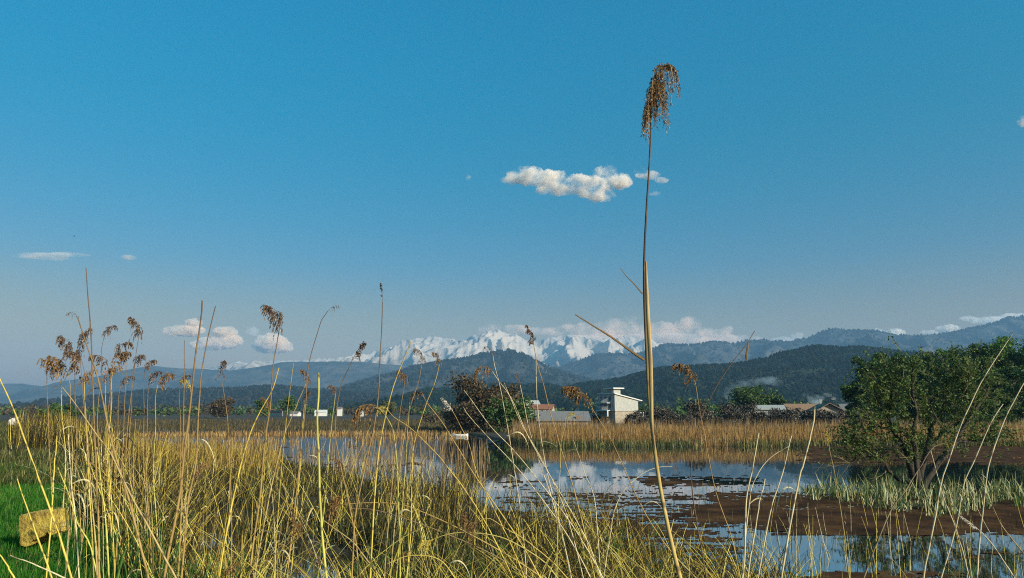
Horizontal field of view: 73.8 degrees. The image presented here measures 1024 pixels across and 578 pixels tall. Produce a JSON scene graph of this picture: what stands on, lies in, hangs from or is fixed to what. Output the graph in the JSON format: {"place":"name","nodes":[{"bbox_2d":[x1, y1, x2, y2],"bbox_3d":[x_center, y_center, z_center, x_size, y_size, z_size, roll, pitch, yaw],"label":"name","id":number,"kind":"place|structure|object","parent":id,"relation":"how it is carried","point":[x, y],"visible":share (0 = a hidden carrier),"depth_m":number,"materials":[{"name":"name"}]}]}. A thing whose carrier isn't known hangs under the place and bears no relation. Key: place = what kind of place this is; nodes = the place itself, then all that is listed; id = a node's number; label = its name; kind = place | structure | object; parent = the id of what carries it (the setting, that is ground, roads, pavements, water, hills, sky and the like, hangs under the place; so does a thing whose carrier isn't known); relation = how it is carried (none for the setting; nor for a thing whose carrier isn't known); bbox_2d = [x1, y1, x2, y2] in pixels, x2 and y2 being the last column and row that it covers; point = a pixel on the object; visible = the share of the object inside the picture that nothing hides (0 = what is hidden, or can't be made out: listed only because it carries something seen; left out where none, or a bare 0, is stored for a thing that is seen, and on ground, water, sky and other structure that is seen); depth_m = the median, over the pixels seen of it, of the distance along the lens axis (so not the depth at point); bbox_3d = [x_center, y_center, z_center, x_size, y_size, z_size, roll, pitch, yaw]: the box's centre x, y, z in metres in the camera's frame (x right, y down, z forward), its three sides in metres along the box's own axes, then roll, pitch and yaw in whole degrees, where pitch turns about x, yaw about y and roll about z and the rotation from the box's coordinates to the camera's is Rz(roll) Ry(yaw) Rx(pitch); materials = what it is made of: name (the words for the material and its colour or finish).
{"place":"outdoors","nodes":[
{"label":"outdoors","id":0,"kind":"place"},
{"bbox_2d":[38,388,355,410],"bbox_3d":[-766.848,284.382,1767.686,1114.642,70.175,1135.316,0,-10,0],"label":"hill","id":1,"kind":"structure","parent":0,"point":[128,401],"depth_m":1591.19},
{"bbox_2d":[0,384,393,410],"bbox_3d":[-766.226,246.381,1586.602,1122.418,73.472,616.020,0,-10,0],"label":"forest","id":2,"kind":"object","parent":1,"relation":"on","point":[259,391],"visible":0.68,"depth_m":1605.08,"materials":[{"name":"plant"}]},
{"bbox_2d":[0,361,406,403],"bbox_3d":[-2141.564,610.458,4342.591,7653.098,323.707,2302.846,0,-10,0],"label":"hill","id":3,"kind":"structure","parent":0,"point":[332,373],"depth_m":4117.98,"materials":[{"name":"blue"}]},
{"bbox_2d":[135,457,716,577],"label":"marsh grass","id":4,"kind":"structure","parent":0,"point":[375,545],"depth_m":18.06,"materials":[{"name":"plant"}]},
{"bbox_2d":[203,329,665,370],"bbox_3d":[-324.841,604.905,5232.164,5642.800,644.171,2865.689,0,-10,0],"label":"snow mountain","id":5,"kind":"structure","parent":0,"point":[557,351],"depth_m":5153.29,"materials":[{"name":"snow"}]},
{"bbox_2d":[329,351,584,395],"bbox_3d":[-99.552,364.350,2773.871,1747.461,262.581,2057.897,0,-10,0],"label":"hill","id":6,"kind":"structure","parent":0,"point":[530,378],"depth_m":2474.48,"materials":[{"name":"plant"}]},
{"bbox_2d":[322,348,603,395],"bbox_3d":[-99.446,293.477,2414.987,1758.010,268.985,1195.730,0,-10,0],"label":"forest","id":7,"kind":"object","parent":6,"relation":"on","point":[554,371],"visible":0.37,"depth_m":2612.43,"materials":[{"name":"plant"}]},
{"bbox_2d":[0,411,1023,575],"bbox_3d":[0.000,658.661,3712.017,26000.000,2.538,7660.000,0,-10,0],"label":"ground","id":8,"kind":"structure","parent":0,"point":[489,434],"depth_m":105.91,"materials":[{"name":"soil"}]},
{"bbox_2d":[0,379,72,577],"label":"reed","id":9,"kind":"object","parent":8,"relation":"on","point":[54,521],"visible":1,"depth_m":3.08,"materials":[{"name":"plant"}]},
{"bbox_2d":[19,507,70,546],"bbox_3d":[-5.044,2.565,7.370,0.569,0.394,0.315,-2,-10,11],"label":"hay bale","id":10,"kind":"object","parent":8,"relation":"on","point":[40,519],"visible":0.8,"depth_m":7.24},
{"bbox_2d":[0,420,92,488],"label":"grass","id":11,"kind":"structure","parent":8,"relation":"on","point":[21,457],"depth_m":18.54,"materials":[{"name":"plant"}]},
{"bbox_2d":[35,358,79,507],"bbox_3d":[-5.582,2.005,8.387,0.710,2.302,0.203,0,-10,0],"label":"reed","id":12,"kind":"object","parent":8,"relation":"on","point":[52,371],"visible":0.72,"depth_m":8.50,"materials":[{"name":"plant"}]},
{"bbox_2d":[45,355,86,575],"bbox_3d":[-4.145,1.744,6.283,0.551,2.263,0.101,0,-10,0],"label":"reed","id":13,"kind":"object","parent":8,"relation":"on","point":[60,368],"visible":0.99,"depth_m":6.43,"materials":[{"name":"plant"}]},
{"bbox_2d":[55,335,76,537],"bbox_3d":[-5.379,1.820,8.095,0.508,2.592,0.185,-3,-10,16],"label":"reed","id":14,"kind":"object","parent":8,"relation":"on","point":[68,346],"visible":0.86,"depth_m":8.28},
{"bbox_2d":[64,349,81,543],"bbox_3d":[-4.786,1.811,7.450,0.361,2.319,0.188,-2,-10,12],"label":"reed","id":15,"kind":"object","parent":8,"relation":"on","point":[72,365],"visible":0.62,"depth_m":7.58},
{"bbox_2d":[57,369,97,577],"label":"reed","id":16,"kind":"object","parent":8,"relation":"on","point":[87,377],"visible":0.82,"depth_m":5.47,"materials":[{"name":"plant"}]},
{"bbox_2d":[76,326,92,577],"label":"reed","id":17,"kind":"object","parent":8,"relation":"on","point":[82,341],"visible":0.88,"depth_m":6.18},
{"bbox_2d":[0,462,177,577],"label":"grass","id":18,"kind":"structure","parent":8,"relation":"on","point":[12,507],"depth_m":7.54,"materials":[{"name":"plant"}]},
{"bbox_2d":[83,268,99,577],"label":"reed","id":19,"kind":"object","parent":8,"relation":"on","point":[95,465],"visible":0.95,"depth_m":4.47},
{"bbox_2d":[97,325,117,577],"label":"reed","id":20,"kind":"object","parent":8,"relation":"on","point":[108,331],"visible":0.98,"depth_m":5.50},
{"bbox_2d":[66,312,149,577],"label":"reed","id":21,"kind":"object","parent":8,"relation":"on","point":[136,529],"visible":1,"depth_m":3.50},
{"bbox_2d":[100,366,121,565],"bbox_3d":[-3.894,1.813,6.585,0.322,2.154,0.110,0,-10,0],"label":"reed","id":22,"kind":"object","parent":8,"relation":"on","point":[109,372],"visible":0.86,"depth_m":6.69,"materials":[{"name":"plant"}]},
{"bbox_2d":[88,355,137,561],"bbox_3d":[-4.061,1.826,6.869,0.614,2.325,0.114,0,-10,0],"label":"reed","id":23,"kind":"object","parent":8,"relation":"on","point":[97,359],"visible":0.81,"depth_m":7.00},
{"bbox_2d":[52,385,176,577],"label":"reed","id":24,"kind":"object","parent":8,"relation":"on","point":[152,534],"visible":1,"depth_m":3.27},
{"bbox_2d":[90,317,148,562],"bbox_3d":[-3.758,1.584,6.598,0.525,2.668,0.156,0,-10,0],"label":"reed","id":25,"kind":"object","parent":8,"relation":"on","point":[132,322],"visible":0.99,"depth_m":6.77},
{"bbox_2d":[108,351,131,577],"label":"reed","id":26,"kind":"object","parent":8,"relation":"on","point":[125,353],"visible":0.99,"depth_m":5.81,"materials":[{"name":"plant"}]},
{"bbox_2d":[114,352,134,576],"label":"reed","id":27,"kind":"object","parent":8,"relation":"on","point":[117,354],"visible":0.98,"depth_m":5.74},
{"bbox_2d":[3,408,319,577],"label":"reed bed","id":28,"kind":"object","parent":8,"relation":"on","point":[28,425],"visible":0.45,"depth_m":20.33,"materials":[{"name":"plant"}]},
{"bbox_2d":[153,373,175,569],"bbox_3d":[-3.706,2.014,7.187,0.230,2.274,0.102,0,-10,0],"label":"reed","id":29,"kind":"object","parent":8,"relation":"on","point":[167,378],"visible":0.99,"depth_m":7.30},
{"bbox_2d":[59,414,285,475],"bbox_3d":[-25.558,10.802,49.985,13.155,3.325,43.796,7,-12,-33],"label":"reed bed","id":30,"kind":"object","parent":8,"relation":"on","point":[251,452],"visible":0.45,"depth_m":39.81,"materials":[{"name":"plant"}]},
{"bbox_2d":[167,340,184,576],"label":"reed","id":31,"kind":"object","parent":8,"relation":"on","point":[182,458],"visible":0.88,"depth_m":4.87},
{"bbox_2d":[163,300,202,577],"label":"reed","id":32,"kind":"object","parent":8,"relation":"on","point":[176,514],"visible":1,"depth_m":3.69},
{"bbox_2d":[181,306,215,577],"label":"reed","id":33,"kind":"object","parent":8,"relation":"on","point":[195,458],"visible":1,"depth_m":4.08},
{"bbox_2d":[55,433,375,577],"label":"leaning reeds","id":34,"kind":"object","parent":8,"relation":"on","point":[198,557],"visible":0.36,"depth_m":6.57,"materials":[{"name":"yellow plant"}]},
{"bbox_2d":[206,397,235,417],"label":"tree","id":35,"kind":"object","parent":8,"relation":"on","point":[218,408],"visible":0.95,"depth_m":254.31,"materials":[{"name":"brown plant"}]},
{"bbox_2d":[215,360,240,577],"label":"reed","id":36,"kind":"object","parent":8,"relation":"on","point":[223,364],"visible":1,"depth_m":4.88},
{"bbox_2d":[0,402,457,415],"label":"treeline","id":37,"kind":"object","parent":8,"relation":"on","point":[404,411],"visible":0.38,"depth_m":417.19,"materials":[{"name":"green plant"}]},
{"bbox_2d":[218,368,278,577],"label":"reed","id":38,"kind":"object","parent":8,"relation":"on","point":[234,493],"visible":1,"depth_m":3.87,"materials":[{"name":"plant"}]},
{"bbox_2d":[240,305,283,577],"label":"reed","id":39,"kind":"object","parent":8,"relation":"on","point":[270,311],"visible":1,"depth_m":3.97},
{"bbox_2d":[254,370,310,577],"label":"reed","id":40,"kind":"object","parent":8,"relation":"on","point":[303,373],"visible":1,"depth_m":4.26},
{"bbox_2d":[278,395,299,415],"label":"tree","id":41,"kind":"object","parent":8,"relation":"on","point":[284,404],"visible":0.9,"depth_m":314.07,"materials":[{"name":"green plant"}]},
{"bbox_2d":[286,305,338,577],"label":"reed","id":42,"kind":"object","parent":8,"relation":"on","point":[301,448],"visible":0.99,"depth_m":4.28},
{"bbox_2d":[299,373,327,577],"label":"reed","id":43,"kind":"object","parent":8,"relation":"on","point":[321,518],"visible":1,"depth_m":3.09,"materials":[{"name":"plant"}]},
{"bbox_2d":[53,417,590,432],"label":"meadow","id":44,"kind":"structure","parent":8,"relation":"on","point":[279,425],"depth_m":130.42,"materials":[{"name":"plant"}]},
{"bbox_2d":[0,403,646,415],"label":"treeline","id":45,"kind":"object","parent":8,"relation":"on","point":[240,411],"visible":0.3,"depth_m":372.19,"materials":[{"name":"green plant"}]},
{"bbox_2d":[290,513,380,577],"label":"reed","id":46,"kind":"object","parent":8,"relation":"on","point":[295,524],"visible":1,"depth_m":3.82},
{"bbox_2d":[335,341,366,577],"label":"reed","id":47,"kind":"object","parent":8,"relation":"on","point":[361,347],"visible":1,"depth_m":4.29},
{"bbox_2d":[350,283,382,577],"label":"reed","id":48,"kind":"object","parent":8,"relation":"on","point":[380,286],"visible":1,"depth_m":3.89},
{"bbox_2d":[351,404,400,577],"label":"reed","id":49,"kind":"object","parent":8,"relation":"on","point":[356,412],"visible":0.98,"depth_m":4.30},
{"bbox_2d":[364,342,410,577],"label":"reed","id":50,"kind":"object","parent":8,"relation":"on","point":[377,469],"visible":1,"depth_m":3.87,"materials":[{"name":"plant"}]},
{"bbox_2d":[380,348,425,577],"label":"reed","id":51,"kind":"object","parent":8,"relation":"on","point":[419,353],"visible":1,"depth_m":4.48,"materials":[{"name":"plant"}]},
{"bbox_2d":[146,446,661,559],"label":"marsh reeds","id":52,"kind":"object","parent":8,"relation":"on","point":[436,485],"visible":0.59,"depth_m":19.66,"materials":[{"name":"plant"}]},
{"bbox_2d":[12,425,818,577],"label":"bent reeds","id":53,"kind":"object","parent":8,"relation":"on","point":[209,551],"visible":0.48,"depth_m":8.38,"materials":[{"name":"plant"}]},
{"bbox_2d":[395,352,441,577],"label":"reed","id":54,"kind":"object","parent":8,"relation":"on","point":[437,356],"visible":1,"depth_m":4.06,"materials":[{"name":"plant"}]},
{"bbox_2d":[53,470,788,577],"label":"dry grass","id":55,"kind":"structure","parent":8,"relation":"on","point":[151,564],"depth_m":8.15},
{"bbox_2d":[325,495,542,577],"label":"reed","id":56,"kind":"object","parent":8,"relation":"on","point":[334,502],"visible":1,"depth_m":4.23,"materials":[{"name":"plant"}]},
{"bbox_2d":[55,445,817,577],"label":"sedge","id":57,"kind":"object","parent":8,"relation":"on","point":[135,560],"visible":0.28,"depth_m":7.30,"materials":[{"name":"plant"}]},
{"bbox_2d":[377,406,512,577],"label":"reed","id":58,"kind":"object","parent":8,"relation":"on","point":[380,407],"visible":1,"depth_m":3.87,"materials":[{"name":"plant"}]},
{"bbox_2d":[440,402,484,431],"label":"bush","id":59,"kind":"object","parent":8,"relation":"on","point":[449,416],"visible":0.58,"depth_m":101.21,"materials":[{"name":"green plant"}]},
{"bbox_2d":[423,396,540,577],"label":"reed","id":60,"kind":"object","parent":8,"relation":"on","point":[486,492],"visible":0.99,"depth_m":3.85,"materials":[{"name":"plant"}]},
{"bbox_2d":[443,371,524,431],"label":"bush","id":61,"kind":"object","parent":8,"relation":"on","point":[479,396],"visible":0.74,"depth_m":102.85,"materials":[{"name":"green plant"}]},
{"bbox_2d":[417,532,557,577],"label":"reed","id":62,"kind":"object","parent":8,"relation":"on","point":[421,541],"visible":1,"depth_m":3.61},
{"bbox_2d":[140,460,857,577],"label":"fallen reeds","id":63,"kind":"object","parent":8,"relation":"on","point":[464,556],"visible":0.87,"depth_m":8.42,"materials":[{"name":"yellow plant"}]},
{"bbox_2d":[480,393,539,431],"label":"bush","id":64,"kind":"object","parent":8,"relation":"on","point":[496,414],"visible":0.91,"depth_m":98.35,"materials":[{"name":"green plant"}]},
{"bbox_2d":[460,509,566,577],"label":"reed","id":65,"kind":"object","parent":8,"relation":"on","point":[464,521],"visible":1,"depth_m":3.63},
{"bbox_2d":[421,408,608,422],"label":"treeline","id":66,"kind":"object","parent":8,"relation":"on","point":[429,417],"visible":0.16,"depth_m":163.34,"materials":[{"name":"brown plant"}]},
{"bbox_2d":[473,366,601,577],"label":"reed","id":67,"kind":"object","parent":8,"relation":"on","point":[477,371],"visible":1,"depth_m":4.13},
{"bbox_2d":[525,325,594,577],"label":"reed","id":68,"kind":"object","parent":8,"relation":"on","point":[531,333],"visible":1,"depth_m":4.50,"materials":[{"name":"plant"}]},
{"bbox_2d":[533,411,590,425],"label":"shed","id":69,"kind":"structure","parent":8,"relation":"on","point":[556,415],"depth_m":135.87,"materials":[{"name":"metal"}]},
{"bbox_2d":[596,387,643,422],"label":"house","id":70,"kind":"structure","parent":8,"relation":"on","point":[615,405],"depth_m":160.20,"materials":[{"name":"paint"}]},
{"bbox_2d":[575,63,681,577],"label":"reed","id":71,"kind":"object","parent":8,"relation":"on","point":[656,92],"visible":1,"depth_m":2.03,"materials":[{"name":"yellow plant"}]},
{"bbox_2d":[561,385,695,577],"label":"reed","id":72,"kind":"object","parent":8,"relation":"on","point":[570,390],"visible":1,"depth_m":3.54,"materials":[{"name":"plant"}]},
{"bbox_2d":[624,410,648,428],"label":"shrub","id":73,"kind":"object","parent":8,"relation":"on","point":[633,417],"visible":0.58,"depth_m":89.60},
{"bbox_2d":[316,344,967,410],"bbox_3d":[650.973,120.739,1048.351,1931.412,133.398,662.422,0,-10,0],"label":"forest","id":74,"kind":"object","parent":8,"relation":"on","point":[590,389],"visible":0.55,"depth_m":1087.80,"materials":[{"name":"plant"}]},
{"bbox_2d":[654,405,681,427],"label":"shrub","id":75,"kind":"object","parent":8,"relation":"on","point":[664,413],"visible":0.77,"depth_m":93.34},
{"bbox_2d":[683,399,713,423],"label":"shrub","id":76,"kind":"object","parent":8,"relation":"on","point":[689,407],"visible":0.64,"depth_m":96.83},
{"bbox_2d":[672,363,740,577],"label":"reed","id":77,"kind":"object","parent":8,"relation":"on","point":[681,367],"visible":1,"depth_m":4.16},
{"bbox_2d":[671,331,754,577],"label":"reed","id":78,"kind":"object","parent":8,"relation":"on","point":[746,358],"visible":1,"depth_m":3.50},
{"bbox_2d":[724,410,750,426],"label":"shrub","id":79,"kind":"object","parent":8,"relation":"on","point":[740,415],"visible":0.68,"depth_m":90.14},
{"bbox_2d":[581,396,894,417],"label":"treeline","id":80,"kind":"object","parent":8,"relation":"on","point":[681,409],"visible":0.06,"depth_m":247.66,"materials":[{"name":"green plant"}]},
{"bbox_2d":[731,400,760,425],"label":"shrub","id":81,"kind":"object","parent":8,"relation":"on","point":[752,411],"visible":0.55,"depth_m":96.50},
{"bbox_2d":[741,433,758,577],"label":"reed","id":82,"kind":"object","parent":8,"relation":"on","point":[745,512],"visible":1,"depth_m":2.40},
{"bbox_2d":[726,383,780,410],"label":"tree","id":83,"kind":"object","parent":8,"relation":"on","point":[740,396],"visible":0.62,"depth_m":184.43,"materials":[{"name":"green plant"}]},
{"bbox_2d":[505,419,1023,445],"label":"reed belt","id":84,"kind":"object","parent":8,"relation":"on","point":[720,436],"visible":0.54,"depth_m":69.34,"materials":[{"name":"plant"}]},
{"bbox_2d":[511,416,1023,435],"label":"dark reeds","id":85,"kind":"object","parent":8,"relation":"on","point":[662,424],"visible":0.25,"depth_m":82.92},
{"bbox_2d":[772,407,803,427],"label":"shrub","id":86,"kind":"object","parent":8,"relation":"on","point":[789,415],"visible":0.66,"depth_m":90.02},
{"bbox_2d":[776,406,814,577],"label":"reed","id":87,"kind":"object","parent":8,"relation":"on","point":[798,478],"visible":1,"depth_m":2.50,"materials":[{"name":"plant"}]},
{"bbox_2d":[840,383,899,426],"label":"tree","id":88,"kind":"object","parent":8,"relation":"on","point":[850,392],"visible":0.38,"depth_m":98.33,"materials":[{"name":"green plant"}]},
{"bbox_2d":[849,351,921,418],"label":"tree","id":89,"kind":"object","parent":8,"relation":"on","point":[895,357],"visible":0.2,"depth_m":103.77,"materials":[{"name":"green plant"}]},
{"bbox_2d":[863,443,954,577],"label":"reed","id":90,"kind":"object","parent":8,"relation":"on","point":[891,510],"visible":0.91,"depth_m":3.26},
{"bbox_2d":[899,350,957,419],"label":"tree","id":91,"kind":"object","parent":8,"relation":"on","point":[925,357],"visible":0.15,"depth_m":106.74,"materials":[{"name":"green plant"}]},
{"bbox_2d":[905,334,1012,577],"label":"reed","id":92,"kind":"object","parent":8,"relation":"on","point":[924,570],"visible":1,"depth_m":2.90,"materials":[{"name":"plant"}]},
{"bbox_2d":[940,404,1002,577],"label":"reed","id":93,"kind":"object","parent":8,"relation":"on","point":[961,496],"visible":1,"depth_m":3.37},
{"bbox_2d":[976,383,1023,577],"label":"reed","id":94,"kind":"object","parent":8,"relation":"on","point":[986,484],"visible":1,"depth_m":2.99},
{"bbox_2d":[992,335,1023,406],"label":"tree","id":95,"kind":"object","parent":8,"relation":"on","point":[1000,340],"visible":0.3,"depth_m":101.30,"materials":[{"name":"green plant"}]},
{"bbox_2d":[0,0,1023,385],"label":"sky","id":96,"kind":"structure","parent":0,"point":[820,165],"materials":[{"name":"blue"}]},
{"bbox_2d":[93,433,1023,577],"bbox_3d":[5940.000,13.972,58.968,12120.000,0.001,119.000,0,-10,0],"label":"water","id":97,"kind":"structure","parent":0,"point":[733,462],"depth_m":35.20,"materials":[{"name":"blue liquid"}]},
{"bbox_2d":[90,429,511,443],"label":"reed island","id":98,"kind":"structure","parent":97,"relation":"in","point":[342,433],"depth_m":93.80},
{"bbox_2d":[161,433,489,478],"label":"water stalks","id":99,"kind":"object","parent":97,"relation":"in","point":[443,450],"visible":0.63,"depth_m":47.41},
{"bbox_2d":[457,491,823,577],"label":"bent reeds","id":100,"kind":"object","parent":97,"relation":"on","point":[642,550],"visible":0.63,"depth_m":12.99,"materials":[{"name":"plant"}]},
{"bbox_2d":[279,445,1023,577],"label":"floating weed","id":101,"kind":"object","parent":97,"relation":"on","point":[1008,514],"visible":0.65,"depth_m":23.48,"materials":[{"name":"plant"}]},
{"bbox_2d":[513,478,1023,577],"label":"reed stubble","id":102,"kind":"object","parent":97,"relation":"in","point":[883,545],"visible":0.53,"depth_m":19.44,"materials":[{"name":"plant"}]},
{"bbox_2d":[528,437,1023,446],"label":"green sedge","id":103,"kind":"object","parent":97,"relation":"on","point":[663,443],"visible":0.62,"depth_m":66.11,"materials":[{"name":"plant"}]},
{"bbox_2d":[798,463,1023,517],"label":"cattail bed","id":104,"kind":"object","parent":97,"relation":"in","point":[886,490],"visible":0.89,"depth_m":26.89,"materials":[{"name":"green plant"}]},
{"bbox_2d":[813,332,1023,491],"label":"willow","id":105,"kind":"object","parent":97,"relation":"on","point":[853,435],"visible":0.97,"depth_m":29.27,"materials":[{"name":"green plant"}]},
{"bbox_2d":[919,372,994,429],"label":"tree","id":106,"kind":"object","parent":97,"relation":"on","point":[952,409],"visible":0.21,"depth_m":91.24,"materials":[{"name":"green plant"}]},
{"bbox_2d":[948,341,1021,408],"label":"tree","id":107,"kind":"object","parent":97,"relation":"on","point":[982,350],"visible":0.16,"depth_m":101.66,"materials":[{"name":"green plant"}]},
{"bbox_2d":[963,365,1023,427],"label":"tree","id":108,"kind":"object","parent":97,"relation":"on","point":[1010,376],"visible":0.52,"depth_m":88.73,"materials":[{"name":"green plant"}]},
{"bbox_2d":[354,348,915,412],"bbox_3d":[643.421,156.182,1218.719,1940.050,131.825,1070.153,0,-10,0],"label":"hill","id":109,"kind":"structure","parent":0,"point":[804,371],"depth_m":1073.98,"materials":[{"name":"plant"}]},
{"bbox_2d":[558,317,1023,379],"bbox_3d":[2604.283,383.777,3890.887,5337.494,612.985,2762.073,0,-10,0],"label":"hill","id":110,"kind":"structure","parent":0,"point":[870,340],"depth_m":3939.99,"materials":[{"name":"blue"}]},
{"bbox_2d":[555,314,1023,378],"bbox_3d":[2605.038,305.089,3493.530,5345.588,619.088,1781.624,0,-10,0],"label":"forest","id":111,"kind":"object","parent":110,"relation":"on","point":[806,341],"visible":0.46,"depth_m":4184.39,"materials":[{"name":"plant"}]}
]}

